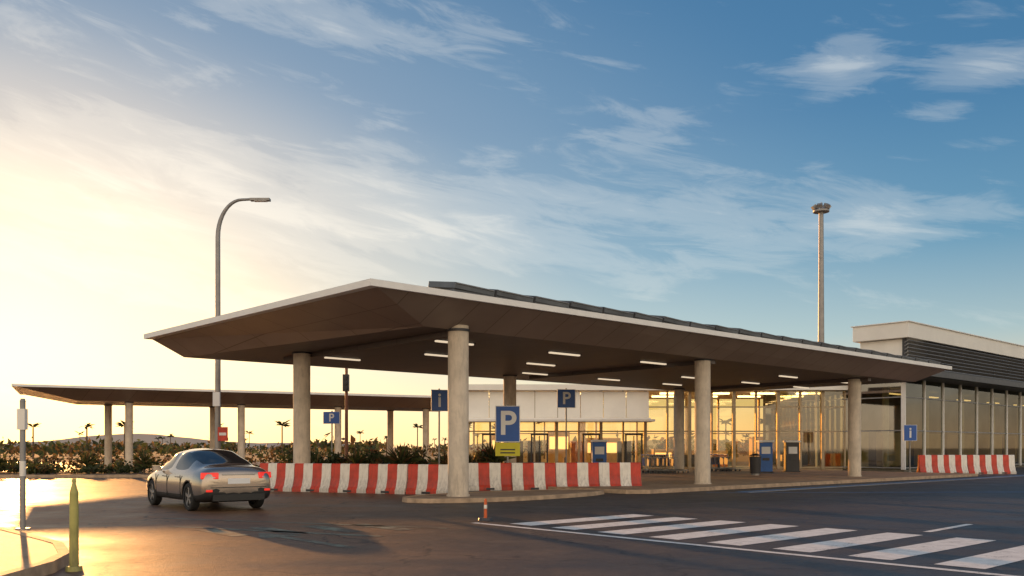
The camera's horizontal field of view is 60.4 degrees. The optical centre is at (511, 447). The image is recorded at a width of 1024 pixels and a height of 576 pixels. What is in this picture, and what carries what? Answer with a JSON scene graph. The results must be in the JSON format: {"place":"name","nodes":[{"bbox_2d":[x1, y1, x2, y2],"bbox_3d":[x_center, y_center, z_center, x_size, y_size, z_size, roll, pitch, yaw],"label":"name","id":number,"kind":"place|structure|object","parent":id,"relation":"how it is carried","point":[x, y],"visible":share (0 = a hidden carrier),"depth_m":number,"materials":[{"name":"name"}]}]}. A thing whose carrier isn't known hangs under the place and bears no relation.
{"place":"outdoors","nodes":[
{"label":"outdoors","id":0,"kind":"place"},
{"bbox_2d":[0,527,68,575],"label":"pavement","id":1,"kind":"structure","parent":0,"point":[24,554],"depth_m":11.32,"materials":[{"name":"concrete"}]},
{"bbox_2d":[15,398,29,529],"bbox_3d":[-8.200,0.270,14.750,0.220,2.200,0.220,0,0,0],"label":"marker post","id":2,"kind":"object","parent":1,"relation":"on","point":[22,419],"visible":0.98,"depth_m":14.71,"materials":[{"name":"metal"}]},
{"bbox_2d":[5,434,743,448],"bbox_3d":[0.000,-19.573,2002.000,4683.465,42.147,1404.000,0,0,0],"label":"hills","id":3,"kind":"structure","parent":0,"point":[147,438],"depth_m":2490.71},
{"bbox_2d":[0,449,748,461],"bbox_3d":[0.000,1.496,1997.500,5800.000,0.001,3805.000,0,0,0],"label":"terrain","id":4,"kind":"structure","parent":0,"point":[742,458],"depth_m":154.90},
{"bbox_2d":[0,418,762,458],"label":"distant trees","id":5,"kind":"object","parent":4,"relation":"on","point":[59,448],"visible":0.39,"depth_m":120.45,"materials":[{"name":"green plant"}]},
{"bbox_2d":[0,462,1023,575],"bbox_3d":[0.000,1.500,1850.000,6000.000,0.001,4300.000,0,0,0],"label":"ground","id":6,"kind":"structure","parent":0,"point":[125,529],"depth_m":16.00,"materials":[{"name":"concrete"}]},
{"bbox_2d":[65,478,82,571],"bbox_3d":[-5.350,0.935,10.750,0.200,1.130,0.200,0,0,0],"label":"bollard","id":7,"kind":"object","parent":6,"relation":"on","point":[74,566],"visible":1,"depth_m":10.71,"materials":[{"name":"yellow metal"}]},
{"bbox_2d":[0,472,152,477],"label":"planting bed","id":8,"kind":"object","parent":6,"relation":"on","point":[82,475],"depth_m":44.43,"materials":[{"name":"concrete"}]},
{"bbox_2d":[0,455,11,468],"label":"yucca plant","id":9,"kind":"object","parent":8,"relation":"on","point":[2,466],"visible":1,"depth_m":46.34,"materials":[{"name":"green plant"}]},
{"bbox_2d":[0,462,12,472],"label":"shrub","id":10,"kind":"object","parent":8,"relation":"on","point":[2,470],"visible":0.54,"depth_m":47.81,"materials":[{"name":"green plant"}]},
{"bbox_2d":[6,462,36,472],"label":"shrub","id":11,"kind":"object","parent":8,"relation":"on","point":[14,468],"visible":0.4,"depth_m":47.45,"materials":[{"name":"green plant"}]},
{"bbox_2d":[16,462,57,473],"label":"shrub","id":12,"kind":"object","parent":8,"relation":"on","point":[45,468],"visible":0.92,"depth_m":45.60,"materials":[{"name":"green plant"}]},
{"bbox_2d":[35,462,71,472],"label":"shrub","id":13,"kind":"object","parent":8,"relation":"on","point":[62,469],"visible":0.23,"depth_m":48.82,"materials":[{"name":"green plant"}]},
{"bbox_2d":[68,464,107,473],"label":"shrub","id":14,"kind":"object","parent":8,"relation":"on","point":[89,469],"visible":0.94,"depth_m":46.62,"materials":[{"name":"green plant"}]},
{"bbox_2d":[75,448,102,467],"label":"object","id":15,"kind":"object","parent":8,"relation":"on","point":[87,461],"visible":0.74,"depth_m":47.96,"materials":[{"name":"green plant"}]},
{"bbox_2d":[96,462,135,473],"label":"shrub","id":16,"kind":"object","parent":8,"relation":"on","point":[109,468],"visible":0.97,"depth_m":47.25,"materials":[{"name":"green plant"}]},
{"bbox_2d":[114,459,151,472],"bbox_3d":[-20.785,1.012,48.160,2.057,0.882,1.882,0,0,-30],"label":"shrub","id":17,"kind":"object","parent":8,"relation":"on","point":[131,466],"visible":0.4,"depth_m":48.10,"materials":[{"name":"green plant"}]},
{"bbox_2d":[132,449,159,472],"bbox_3d":[-19.692,0.686,47.045,1.625,1.388,1.566,0,0,0],"label":"yucca plant","id":18,"kind":"object","parent":8,"relation":"on","point":[145,462],"visible":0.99,"depth_m":46.88,"materials":[{"name":"green plant"}]},
{"bbox_2d":[2,452,478,468],"bbox_3d":[-26.968,0.939,59.615,51.396,1.506,5.275,0,0,-8],"label":"hedge","id":19,"kind":"object","parent":8,"relation":"in","point":[76,465],"visible":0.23,"depth_m":58.20,"materials":[{"name":"green plant"}]},
{"bbox_2d":[147,448,270,510],"bbox_3d":[-7.884,0.753,22.581,2.140,1.493,4.600,0,0,-39],"label":"car","id":20,"kind":"object","parent":6,"relation":"on","point":[192,479],"visible":1,"depth_m":21.15,"materials":[{"name":"paint"}]},
{"bbox_2d":[11,384,437,468],"bbox_3d":[-16.110,-1.001,58.297,29.200,5.002,8.500,0,0,-26],"label":"canopy","id":21,"kind":"object","parent":6,"relation":"on","point":[108,398],"visible":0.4,"depth_m":55.28,"materials":[{"name":"concrete"}]},
{"bbox_2d":[213,198,270,448],"bbox_3d":[-11.658,-4.647,37.970,2.425,12.295,0.400,0,0,0],"label":"street lamp","id":22,"kind":"object","parent":6,"relation":"on","point":[221,433],"visible":0.85,"depth_m":37.90,"materials":[{"name":"metal"}]},
{"bbox_2d":[260,462,294,491],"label":"traffic barrier","id":23,"kind":"object","parent":6,"relation":"on","point":[282,477],"visible":0.82,"depth_m":30.53,"materials":[{"name":"concrete"}]},
{"bbox_2d":[163,518,446,547],"bbox_3d":[-4.718,1.496,16.403,7.209,0.001,3.546,0,0,29],"label":"road marking","id":24,"kind":"object","parent":6,"relation":"on","point":[261,535],"visible":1,"depth_m":15.96,"materials":[{"name":"paint"}]},
{"bbox_2d":[292,463,331,491],"bbox_3d":[-6.793,1.000,30.161,1.450,1.000,0.500,0,0,21],"label":"traffic barrier","id":25,"kind":"object","parent":6,"relation":"on","point":[312,477],"visible":0.96,"depth_m":30.05,"materials":[{"name":"concrete"}]},
{"bbox_2d":[343,368,348,458],"bbox_3d":[-7.900,-1.150,41.927,0.309,5.300,0.454,0,0,0],"label":"traffic signal","id":26,"kind":"object","parent":6,"relation":"on","point":[346,382],"visible":0.7,"depth_m":41.92,"materials":[{"name":"metal"}]},
{"bbox_2d":[329,463,368,492],"bbox_3d":[-5.429,1.000,29.634,1.450,1.000,0.500,0,0,22],"label":"traffic barrier","id":27,"kind":"object","parent":6,"relation":"on","point":[350,478],"visible":0.98,"depth_m":29.52,"materials":[{"name":"concrete"}]},
{"bbox_2d":[366,463,408,493],"bbox_3d":[-4.067,1.000,29.029,1.450,1.000,0.500,0,0,24],"label":"traffic barrier","id":28,"kind":"object","parent":6,"relation":"on","point":[388,478],"visible":0.98,"depth_m":28.90,"materials":[{"name":"concrete"}]},
{"bbox_2d":[406,463,447,494],"bbox_3d":[-2.686,1.000,28.497,1.450,1.000,0.500,0,0,22],"label":"traffic barrier","id":29,"kind":"object","parent":6,"relation":"on","point":[428,478],"visible":0.88,"depth_m":28.39,"materials":[{"name":"concrete"}]},
{"bbox_2d":[431,389,447,463],"bbox_3d":[-3.067,-0.500,37.047,0.720,4.000,0.193,0,0,-20],"label":"information sign","id":30,"kind":"object","parent":6,"relation":"on","point":[439,400],"visible":0.86,"depth_m":37.02,"materials":[{"name":"metal"}]},
{"bbox_2d":[478,498,492,520],"bbox_3d":[-0.550,1.275,18.300,0.320,0.450,0.320,0,0,0],"label":"delineator post","id":31,"kind":"object","parent":6,"relation":"on","point":[485,518],"visible":1,"depth_m":18.27,"materials":[{"name":"plastic"}]},
{"bbox_2d":[469,462,511,490],"bbox_3d":[-0.814,1.000,31.218,1.578,1.000,0.500,0,0,-13],"label":"traffic barrier","id":32,"kind":"object","parent":6,"relation":"on","point":[488,476],"visible":0.91,"depth_m":31.10,"materials":[{"name":"concrete"}]},
{"bbox_2d":[402,489,603,502],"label":"curb","id":33,"kind":"structure","parent":6,"relation":"on","point":[503,496],"depth_m":25.75,"materials":[{"name":"concrete"}]},
{"bbox_2d":[495,404,519,462],"bbox_3d":[-0.160,-0.065,32.950,0.920,3.130,0.193,0,0,0],"label":"parking sign","id":34,"kind":"object","parent":6,"relation":"on","point":[507,423],"visible":0.96,"depth_m":32.88,"materials":[{"name":"metal"}]},
{"bbox_2d":[144,278,951,496],"bbox_3d":[4.525,-1.624,38.900,35.518,6.248,14.710,0,0,-42],"label":"canopy","id":35,"kind":"object","parent":6,"relation":"on","point":[458,334],"visible":0.86,"depth_m":30.99,"materials":[{"name":"concrete"}]},
{"bbox_2d":[557,388,574,462],"bbox_3d":[2.495,-0.625,40.550,0.850,4.250,0.193,0,0,-6],"label":"parking sign","id":36,"kind":"object","parent":6,"relation":"on","point":[565,398],"visible":0.88,"depth_m":40.49,"materials":[{"name":"metal"}]},
{"bbox_2d":[476,514,1023,575],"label":"crosswalk marking","id":37,"kind":"object","parent":6,"relation":"on","point":[996,558],"visible":1,"depth_m":14.23,"materials":[{"name":"white paint"}]},
{"bbox_2d":[811,202,830,341],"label":"floodlight mast","id":38,"kind":"object","parent":6,"relation":"on","point":[821,209],"visible":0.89,"depth_m":77.80,"materials":[{"name":"metal"}]},
{"bbox_2d":[738,475,1023,531],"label":"road marking","id":39,"kind":"object","parent":6,"relation":"on","point":[763,491],"visible":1,"depth_m":31.73,"materials":[{"name":"white paint"}]},
{"bbox_2d":[917,454,944,472],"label":"traffic barrier","id":40,"kind":"object","parent":6,"relation":"on","point":[930,463],"visible":0.88,"depth_m":50.42,"materials":[{"name":"plastic"}]},
{"bbox_2d":[943,454,968,472],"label":"traffic barrier","id":41,"kind":"object","parent":6,"relation":"on","point":[953,463],"visible":0.82,"depth_m":50.66,"materials":[{"name":"plastic"}]},
{"bbox_2d":[967,454,992,473],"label":"traffic barrier","id":42,"kind":"object","parent":6,"relation":"on","point":[978,464],"visible":0.96,"depth_m":50.79,"materials":[{"name":"plastic"}]},
{"bbox_2d":[991,454,1015,473],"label":"traffic barrier","id":43,"kind":"object","parent":6,"relation":"on","point":[1002,464],"visible":0.98,"depth_m":51.02,"materials":[{"name":"plastic"}]},
{"bbox_3d":[-6.750,1.425,40.500,10.500,0.150,11.000,0,0,0],"label":"planting bed","id":44,"kind":"object","parent":6,"relation":"on","visible":0},
{"bbox_2d":[273,444,292,462],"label":"shrub","id":45,"kind":"object","parent":44,"relation":"on","point":[289,453],"visible":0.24,"depth_m":39.34,"materials":[{"name":"green plant"}]},
{"bbox_2d":[291,449,326,462],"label":"shrub","id":46,"kind":"object","parent":44,"relation":"on","point":[317,451],"visible":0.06,"depth_m":39.86,"materials":[{"name":"green plant"}]},
{"bbox_2d":[310,452,326,462],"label":"yucca plant","id":47,"kind":"object","parent":44,"relation":"on","point":[313,458],"visible":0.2,"depth_m":37.95,"materials":[{"name":"green plant"}]},
{"bbox_2d":[323,411,339,455],"bbox_3d":[-8.191,-0.100,40.049,0.800,3.200,0.193,0,0,10],"label":"parking sign","id":48,"kind":"object","parent":44,"relation":"on","point":[331,417],"visible":0.88,"depth_m":40.01,"materials":[{"name":"metal"}]},
{"bbox_2d":[313,451,354,463],"bbox_3d":[-7.672,0.772,37.751,1.944,1.395,1.328,0,0,-32],"label":"shrub","id":49,"kind":"object","parent":44,"relation":"on","point":[335,458],"visible":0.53,"depth_m":37.61,"materials":[{"name":"green plant"}]},
{"bbox_2d":[342,445,371,463],"bbox_3d":[-6.935,0.592,38.778,1.804,1.576,1.595,0,0,0],"label":"yucca plant","id":50,"kind":"object","parent":44,"relation":"on","point":[359,460],"visible":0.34,"depth_m":38.50,"materials":[{"name":"green plant"}]},
{"bbox_2d":[361,449,384,463],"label":"shrub","id":51,"kind":"object","parent":44,"relation":"on","point":[372,460],"visible":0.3,"depth_m":38.67,"materials":[{"name":"green plant"}]},
{"bbox_2d":[380,441,422,463],"bbox_3d":[-4.764,0.475,38.056,2.096,1.809,1.975,0,0,0],"label":"yucca plant","id":52,"kind":"object","parent":44,"relation":"on","point":[404,456],"visible":0.52,"depth_m":37.93,"materials":[{"name":"green plant"}]},
{"bbox_2d":[395,444,428,462],"bbox_3d":[-4.648,0.602,40.933,1.669,1.574,1.486,0,0,0],"label":"shrub","id":53,"kind":"object","parent":44,"relation":"on","point":[423,452],"visible":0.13,"depth_m":40.56,"materials":[{"name":"green plant"}]},
{"bbox_2d":[406,456,431,463],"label":"shrub","id":54,"kind":"object","parent":44,"relation":"on","point":[423,461],"visible":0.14,"depth_m":38.91,"materials":[{"name":"green plant"}]},
{"bbox_2d":[428,451,447,463],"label":"yucca plant","id":55,"kind":"object","parent":44,"relation":"on","point":[443,461],"visible":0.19,"depth_m":37.93,"materials":[{"name":"green plant"}]},
{"bbox_2d":[429,454,469,461],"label":"shrub","id":56,"kind":"object","parent":44,"relation":"on","point":[435,459],"visible":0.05,"depth_m":40.20,"materials":[{"name":"green plant"}]},
{"bbox_2d":[476,438,516,462],"bbox_3d":[-0.737,0.430,39.307,1.976,1.901,1.947,0,0,0],"label":"yucca plant","id":57,"kind":"object","parent":44,"relation":"on","point":[501,458],"visible":0.27,"depth_m":39.05,"materials":[{"name":"green plant"}]},
{"bbox_2d":[0,0,1023,447],"label":"sky","id":58,"kind":"structure","parent":0,"point":[669,158],"materials":[{"name":"blue"}]},
{"bbox_2d":[647,466,842,469],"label":"floor","id":59,"kind":"structure","parent":0,"point":[773,468],"depth_m":58.60,"materials":[{"name":"concrete"}]},
{"bbox_2d":[491,395,783,466],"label":"interior fittings","id":60,"kind":"object","parent":59,"relation":"on","point":[614,450],"visible":0.42,"depth_m":62.50,"materials":[{"name":"concrete"}]},
{"bbox_2d":[469,391,845,468],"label":"mullions","id":61,"kind":"object","parent":59,"relation":"on","point":[757,407],"visible":0.57,"depth_m":57.84,"materials":[{"name":"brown metal"}]},
{"bbox_2d":[469,391,654,421],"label":"white fascia","id":62,"kind":"structure","parent":61,"relation":"attached to","point":[602,406],"depth_m":57.77,"materials":[{"name":"metal"}]},
{"bbox_2d":[548,469,977,493],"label":"pavement","id":63,"kind":"structure","parent":0,"point":[653,483],"depth_m":38.56,"materials":[{"name":"concrete"}]},
{"bbox_2d":[469,446,499,462],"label":"shrub","id":64,"kind":"object","parent":63,"relation":"on","point":[480,457],"visible":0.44,"depth_m":38.99,"materials":[{"name":"green plant"}]},
{"bbox_2d":[511,462,555,489],"bbox_3d":[0.766,1.000,31.451,1.578,1.000,0.500,0,0,-11],"label":"traffic barrier","id":65,"kind":"object","parent":63,"relation":"on","point":[533,476],"visible":0.9,"depth_m":31.33,"materials":[{"name":"concrete"}]},
{"bbox_2d":[482,433,642,468],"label":"doors","id":66,"kind":"structure","parent":63,"relation":"on","point":[598,434],"depth_m":57.74,"materials":[{"name":"metal"}]},
{"bbox_2d":[555,462,599,486],"bbox_3d":[2.344,1.000,31.796,1.578,1.000,0.500,0,0,-10],"label":"traffic barrier","id":67,"kind":"object","parent":63,"relation":"on","point":[575,474],"visible":0.77,"depth_m":31.69,"materials":[{"name":"concrete"}]},
{"bbox_2d":[591,440,607,462],"bbox_3d":[4.600,0.475,46.455,0.850,1.810,0.690,0,0,0],"label":"ticket machine","id":68,"kind":"object","parent":63,"relation":"on","point":[599,451],"visible":0.77,"depth_m":46.25,"materials":[{"name":"metal"}]},
{"bbox_2d":[598,462,641,485],"bbox_3d":[3.918,1.000,32.107,1.578,1.000,0.500,0,0,-10],"label":"traffic barrier","id":69,"kind":"object","parent":63,"relation":"on","point":[621,474],"visible":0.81,"depth_m":32.01,"materials":[{"name":"concrete"}]},
{"bbox_2d":[641,454,658,472],"bbox_3d":[7.614,0.864,48.201,0.988,1.028,0.680,0,0,-4],"label":"luggage trolley","id":70,"kind":"object","parent":63,"relation":"on","point":[643,461],"visible":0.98,"depth_m":47.98,"materials":[{"name":"metal"}]},
{"bbox_2d":[646,454,663,472],"bbox_3d":[7.883,0.864,48.220,0.988,1.028,0.680,0,0,-4],"label":"luggage trolley","id":71,"kind":"object","parent":63,"relation":"on","point":[648,461],"visible":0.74,"depth_m":48.00,"materials":[{"name":"metal"}]},
{"bbox_2d":[651,454,668,472],"bbox_3d":[8.153,0.864,48.239,0.988,1.028,0.680,0,0,-4],"label":"luggage trolley","id":72,"kind":"object","parent":63,"relation":"on","point":[653,461],"visible":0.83,"depth_m":48.04,"materials":[{"name":"metal"}]},
{"bbox_2d":[656,454,673,472],"bbox_3d":[8.422,0.864,48.258,0.988,1.028,0.680,0,0,-4],"label":"luggage trolley","id":73,"kind":"object","parent":63,"relation":"on","point":[658,461],"visible":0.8,"depth_m":48.08,"materials":[{"name":"metal"}]},
{"bbox_2d":[660,454,678,472],"bbox_3d":[8.691,0.864,48.276,0.988,1.028,0.680,0,0,-4],"label":"luggage trolley","id":74,"kind":"object","parent":63,"relation":"on","point":[663,461],"visible":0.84,"depth_m":48.07,"materials":[{"name":"metal"}]},
{"bbox_2d":[665,454,683,472],"bbox_3d":[8.961,0.864,48.295,0.988,1.028,0.680,0,0,-4],"label":"luggage trolley","id":75,"kind":"object","parent":63,"relation":"on","point":[667,462],"visible":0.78,"depth_m":48.06,"materials":[{"name":"metal"}]},
{"bbox_2d":[670,454,688,472],"bbox_3d":[9.230,0.864,48.314,0.988,1.028,0.680,0,0,-4],"label":"luggage trolley","id":76,"kind":"object","parent":63,"relation":"on","point":[672,462],"visible":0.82,"depth_m":48.09,"materials":[{"name":"metal"}]},
{"bbox_2d":[711,454,727,470],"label":"luggage trolley","id":77,"kind":"object","parent":63,"relation":"on","point":[713,460],"visible":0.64,"depth_m":51.85,"materials":[{"name":"metal"}]},
{"bbox_2d":[715,454,732,470],"bbox_3d":[12.549,0.864,52.077,0.988,1.028,0.680,0,0,-8],"label":"luggage trolley","id":78,"kind":"object","parent":63,"relation":"on","point":[717,460],"visible":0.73,"depth_m":51.89,"materials":[{"name":"metal"}]},
{"bbox_2d":[719,454,736,470],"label":"luggage trolley","id":79,"kind":"object","parent":63,"relation":"on","point":[721,459],"visible":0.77,"depth_m":51.90,"materials":[{"name":"metal"}]},
{"bbox_2d":[723,454,740,470],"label":"luggage trolley","id":80,"kind":"object","parent":63,"relation":"on","point":[726,460],"visible":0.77,"depth_m":51.99,"materials":[{"name":"metal"}]},
{"bbox_2d":[749,454,760,474],"bbox_3d":[12.300,0.830,44.500,0.652,1.100,0.652,0,0,0],"label":"litter bin","id":81,"kind":"object","parent":63,"relation":"on","point":[755,463],"visible":0.98,"depth_m":44.28,"materials":[{"name":"metal"}]},
{"bbox_2d":[756,440,773,472],"bbox_3d":[14.300,0.475,49.755,0.850,1.810,0.690,0,0,0],"label":"ticket machine","id":82,"kind":"object","parent":63,"relation":"on","point":[765,449],"visible":0.82,"depth_m":49.55,"materials":[{"name":"metal"}]},
{"bbox_2d":[783,441,800,471],"bbox_3d":[16.200,0.475,50.955,0.850,1.810,0.690,0,0,0],"label":"ticket machine","id":83,"kind":"object","parent":63,"relation":"on","point":[791,456],"visible":1,"depth_m":50.75,"materials":[{"name":"metal"}]},
{"bbox_2d":[903,424,916,471],"bbox_3d":[22.400,0.010,49.550,0.750,2.720,0.193,0,0,0],"label":"information sign","id":84,"kind":"object","parent":63,"relation":"on","point":[909,432],"visible":1,"depth_m":49.48,"materials":[{"name":"metal"}]},
{"bbox_2d":[831,465,1023,471],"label":"wing floor","id":85,"kind":"structure","parent":0,"point":[889,470],"depth_m":56.06,"materials":[{"name":"grey concrete"}]},
{"bbox_2d":[763,395,765,439],"bbox_3d":[37.537,-1.500,73.465,44.096,5.800,10.000,0,0,-42],"label":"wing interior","id":86,"kind":"object","parent":85,"relation":"on","point":[764,418],"depth_m":62.34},
{"bbox_2d":[763,381,1023,469],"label":"wing mullions","id":87,"kind":"object","parent":85,"relation":"on","point":[903,396],"visible":0.62,"depth_m":59.29,"materials":[{"name":"grey metal"}]},
{"bbox_2d":[766,380,1023,469],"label":"wing glazing","id":88,"kind":"structure","parent":87,"relation":"attached to","point":[880,448],"depth_m":58.99,"materials":[{"name":"clear glass"}]},
{"bbox_2d":[881,339,1023,392],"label":"wing roof","id":89,"kind":"structure","parent":87,"relation":"on","point":[948,377],"depth_m":59.19,"materials":[{"name":"grey metal"}]},
{"bbox_2d":[851,320,1023,360],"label":"parapet","id":90,"kind":"structure","parent":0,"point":[870,337],"depth_m":56.85,"materials":[{"name":"metal"}]},
{"bbox_2d":[902,338,1023,381],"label":"louvres","id":91,"kind":"object","parent":90,"relation":"attached to","point":[969,362],"visible":0.64,"depth_m":61.19,"materials":[{"name":"metal"}]},
{"bbox_3d":[9.500,-1.205,62.500,25.000,5.130,9.000,0,0,0],"label":"glazing","id":92,"kind":"object","parent":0,"visible":0},
{"bbox_2d":[469,384,847,398],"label":"roof","id":93,"kind":"structure","parent":92,"relation":"on","point":[533,387],"depth_m":57.78,"materials":[{"name":"white metal"}]},
{"bbox_2d":[580,393,807,396],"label":"hall lights","id":94,"kind":"object","parent":93,"relation":"attached to","point":[724,393],"visible":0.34,"depth_m":59.88}
]}

